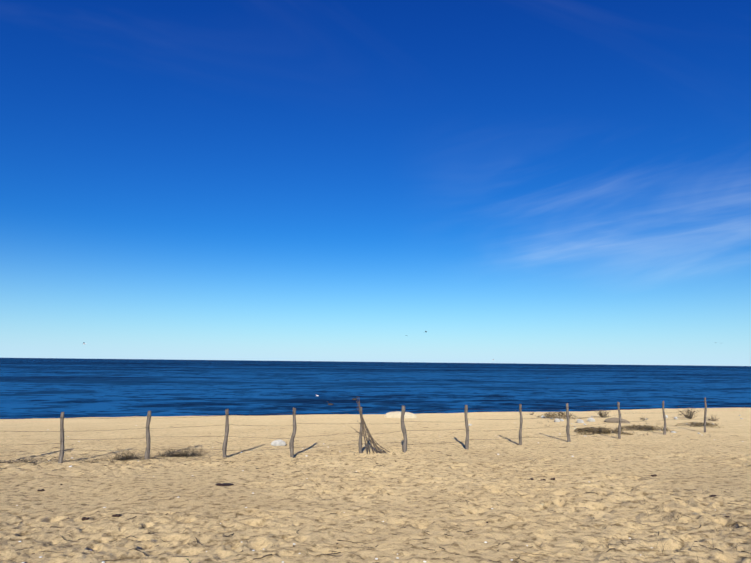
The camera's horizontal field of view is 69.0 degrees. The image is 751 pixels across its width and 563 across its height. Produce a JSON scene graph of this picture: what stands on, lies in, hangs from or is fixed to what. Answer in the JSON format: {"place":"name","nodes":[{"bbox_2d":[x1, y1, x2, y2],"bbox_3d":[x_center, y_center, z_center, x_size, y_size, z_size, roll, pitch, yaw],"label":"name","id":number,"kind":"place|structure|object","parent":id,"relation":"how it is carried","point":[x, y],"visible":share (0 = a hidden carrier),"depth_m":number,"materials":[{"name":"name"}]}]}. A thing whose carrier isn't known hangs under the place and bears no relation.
{"place":"outdoors","nodes":[
{"label":"outdoors","id":0,"kind":"place"},
{"bbox_2d":[0,407,750,562],"bbox_3d":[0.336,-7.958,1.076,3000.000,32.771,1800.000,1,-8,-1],"label":"beach sand","id":1,"kind":"structure","parent":0,"point":[277,506],"depth_m":8.70,"materials":[{"name":"beige sand"}]},
{"bbox_2d":[0,455,72,466],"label":"dry grass","id":2,"kind":"structure","parent":1,"relation":"on","point":[30,460],"depth_m":11.97,"materials":[{"name":"brown plant"}]},
{"bbox_2d":[58,412,63,462],"bbox_3d":[-6.816,3.563,11.858,0.147,1.436,0.110,5,-9,-25],"label":"fence post","id":3,"kind":"object","parent":1,"relation":"on","point":[61,456],"visible":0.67,"depth_m":11.85,"materials":[{"name":"grey wood"}]},
{"bbox_2d":[56,458,115,462],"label":"dry grass","id":4,"kind":"structure","parent":1,"relation":"on","point":[89,461],"depth_m":12.19,"materials":[{"name":"brown plant"}]},
{"bbox_2d":[106,449,142,461],"bbox_3d":[-5.726,4.049,12.606,1.506,0.451,1.310,-3,-9,22],"label":"dry grass tuft","id":5,"kind":"object","parent":1,"relation":"on","point":[125,457],"visible":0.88,"depth_m":12.59,"materials":[{"name":"plant"}]},
{"bbox_2d":[144,411,150,459],"bbox_3d":[-5.235,3.708,12.559,0.139,1.453,0.120,1,-8,-1],"label":"fence post","id":6,"kind":"object","parent":1,"relation":"on","point":[147,454],"visible":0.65,"depth_m":12.54,"materials":[{"name":"grey wood"}]},
{"bbox_2d":[116,455,209,463],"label":"dry grass","id":7,"kind":"structure","parent":1,"relation":"on","point":[159,460],"depth_m":12.51,"materials":[{"name":"brown plant"}]},
{"bbox_2d":[141,444,216,458],"bbox_3d":[-4.724,4.148,13.091,2.074,0.591,1.925,-3,-9,25],"label":"dry grass tuft","id":8,"kind":"object","parent":1,"relation":"on","point":[172,454],"visible":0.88,"depth_m":13.05,"materials":[{"name":"brown plant"}]},
{"bbox_2d":[222,409,228,457],"bbox_3d":[-3.488,3.701,12.690,0.137,1.466,0.127,1,-8,-1],"label":"fence post","id":9,"kind":"object","parent":1,"relation":"on","point":[224,446],"visible":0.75,"depth_m":12.70,"materials":[{"name":"grey wood"}]},
{"bbox_2d":[271,440,285,445],"bbox_3d":[-2.788,4.639,15.724,0.436,0.160,0.382,1,-8,-1],"label":"white rock","id":10,"kind":"object","parent":1,"relation":"on","point":[278,443],"visible":1,"depth_m":15.61,"materials":[{"name":"white stone"}]},
{"bbox_2d":[289,407,296,457],"bbox_3d":[-1.957,3.745,12.926,0.162,1.502,0.128,1,-8,-1],"label":"fence post","id":11,"kind":"object","parent":1,"relation":"on","point":[291,444],"visible":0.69,"depth_m":12.90,"materials":[{"name":"grey wood"}]},
{"bbox_2d":[7,401,706,455],"bbox_3d":[2.522,4.069,15.498,23.306,1.144,1.720,5,-9,-25],"label":"fence wire","id":12,"kind":"object","parent":11,"relation":"attached to","point":[324,435],"visible":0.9,"depth_m":13.06,"materials":[{"name":"grey metal"}]},
{"bbox_2d":[358,407,363,452],"bbox_3d":[-0.356,3.834,13.448,0.124,1.469,0.115,1,-8,-1],"label":"fence post","id":13,"kind":"object","parent":1,"relation":"on","point":[360,442],"visible":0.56,"depth_m":13.42,"materials":[{"name":"grey wood"}]},
{"bbox_2d":[353,398,388,453],"bbox_3d":[-0.071,3.570,13.426,1.050,1.435,0.245,3,-9,-13],"label":"stick bundle leaning on post","id":14,"kind":"object","parent":1,"relation":"on","point":[370,436],"visible":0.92,"depth_m":13.40,"materials":[{"name":"wood"}]},
{"bbox_2d":[0,421,750,562],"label":"pebbles","id":15,"kind":"object","parent":1,"relation":"on","point":[335,513],"visible":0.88,"depth_m":6.15,"materials":[{"name":"beige stone"}]},
{"bbox_2d":[31,450,729,554],"bbox_3d":[-2.652,3.560,10.031,15.436,0.521,8.687,-5,-10,32],"label":"seaweed","id":16,"kind":"object","parent":1,"relation":"on","point":[118,515],"visible":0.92,"depth_m":9.08,"materials":[{"name":"black plant"}]},
{"bbox_2d":[23,479,750,562],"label":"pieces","id":17,"kind":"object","parent":1,"relation":"on","point":[609,541],"visible":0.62,"depth_m":6.41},
{"bbox_2d":[385,411,416,417],"bbox_3d":[1.516,8.147,33.180,1.910,0.390,2.372,1,-8,-1],"label":"sand mound","id":18,"kind":"object","parent":1,"relation":"on","point":[396,414],"visible":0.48,"depth_m":32.48,"materials":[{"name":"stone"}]},
{"bbox_2d":[401,405,406,452],"bbox_3d":[0.719,3.883,13.786,0.176,1.492,0.128,1,-8,-1],"label":"fence post","id":19,"kind":"object","parent":1,"relation":"on","point":[404,446],"visible":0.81,"depth_m":13.76,"materials":[{"name":"grey wood"}]},
{"bbox_2d":[464,405,468,449],"bbox_3d":[2.448,4.071,14.626,0.121,1.515,0.105,1,-8,-1],"label":"fence post","id":20,"kind":"object","parent":1,"relation":"on","point":[467,428],"visible":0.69,"depth_m":14.62,"materials":[{"name":"grey wood"}]},
{"bbox_2d":[519,404,522,444],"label":"fence post","id":21,"kind":"object","parent":1,"relation":"on","point":[520,428],"visible":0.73,"depth_m":15.45,"materials":[{"name":"grey wood"}]},
{"bbox_2d":[537,411,584,419],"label":"beach plants","id":22,"kind":"object","parent":1,"relation":"on","point":[554,414],"visible":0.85,"depth_m":29.75,"materials":[{"name":"plant"}]},
{"bbox_2d":[566,403,570,441],"bbox_3d":[5.877,4.479,16.668,0.140,1.515,0.117,1,-8,-1],"label":"fence post","id":23,"kind":"object","parent":1,"relation":"on","point":[567,426],"visible":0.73,"depth_m":16.65,"materials":[{"name":"grey wood"}]},
{"bbox_2d":[592,409,610,417],"bbox_3d":[12.633,7.340,30.422,0.976,0.533,0.913,1,-8,-1],"label":"beach shrub","id":24,"kind":"object","parent":1,"relation":"on","point":[603,414],"visible":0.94,"depth_m":30.26,"materials":[{"name":"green plant"}]},
{"bbox_2d":[574,426,633,434],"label":"beach plants","id":25,"kind":"object","parent":1,"relation":"on","point":[593,429],"visible":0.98,"depth_m":20.17,"materials":[{"name":"brown plant"}]},
{"bbox_2d":[604,417,629,422],"bbox_3d":[11.427,6.574,25.794,1.239,0.274,0.808,-7,-11,41],"label":"sand mound","id":26,"kind":"object","parent":1,"relation":"on","point":[611,420],"visible":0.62,"depth_m":25.65,"materials":[{"name":"beige sand"}]},
{"bbox_2d":[617,402,620,438],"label":"fence post","id":27,"kind":"object","parent":1,"relation":"on","point":[619,426],"visible":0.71,"depth_m":17.92,"materials":[{"name":"grey wood"}]},
{"bbox_2d":[535,415,721,436],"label":"pebbles","id":28,"kind":"object","parent":1,"relation":"on","point":[614,428],"visible":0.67,"depth_m":19.99,"materials":[{"name":"grey stone"}]},
{"bbox_2d":[550,415,742,433],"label":"pebbles","id":29,"kind":"object","parent":1,"relation":"on","point":[659,430],"visible":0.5,"depth_m":24.50,"materials":[{"name":"grey stone"}]},
{"bbox_2d":[616,424,678,432],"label":"beach plants","id":30,"kind":"object","parent":1,"relation":"on","point":[641,427],"visible":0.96,"depth_m":21.66,"materials":[{"name":"brown plant"}]},
{"bbox_2d":[662,401,665,434],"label":"fence post","id":31,"kind":"object","parent":1,"relation":"on","point":[664,428],"visible":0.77,"depth_m":19.94,"materials":[{"name":"grey wood"}]},
{"bbox_2d":[677,406,699,418],"bbox_3d":[16.730,6.982,29.107,1.300,0.723,1.232,1,-8,-1],"label":"beach shrub","id":32,"kind":"object","parent":1,"relation":"on","point":[690,414],"visible":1,"depth_m":29.08,"materials":[{"name":"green plant"}]},
{"bbox_2d":[675,422,723,427],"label":"beach plants","id":33,"kind":"object","parent":1,"relation":"on","point":[698,424],"visible":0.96,"depth_m":23.58,"materials":[{"name":"plant"}]},
{"bbox_2d":[704,397,706,431],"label":"fence post","id":34,"kind":"object","parent":1,"relation":"on","point":[705,411],"visible":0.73,"depth_m":20.98,"materials":[{"name":"grey wood"}]},
{"bbox_2d":[0,358,750,418],"bbox_3d":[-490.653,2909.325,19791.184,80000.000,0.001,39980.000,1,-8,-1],"label":"sea water","id":35,"kind":"structure","parent":0,"point":[31,388],"depth_m":103.00,"materials":[{"name":"blue liquid"}]},
{"bbox_2d":[0,0,750,365],"label":"sky","id":36,"kind":"structure","parent":0,"point":[503,181],"materials":[{"name":"blue"}]},
{"bbox_2d":[16,425,743,562],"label":"shells","id":37,"kind":"object","parent":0,"point":[293,543],"visible":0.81,"depth_m":5.79}
]}

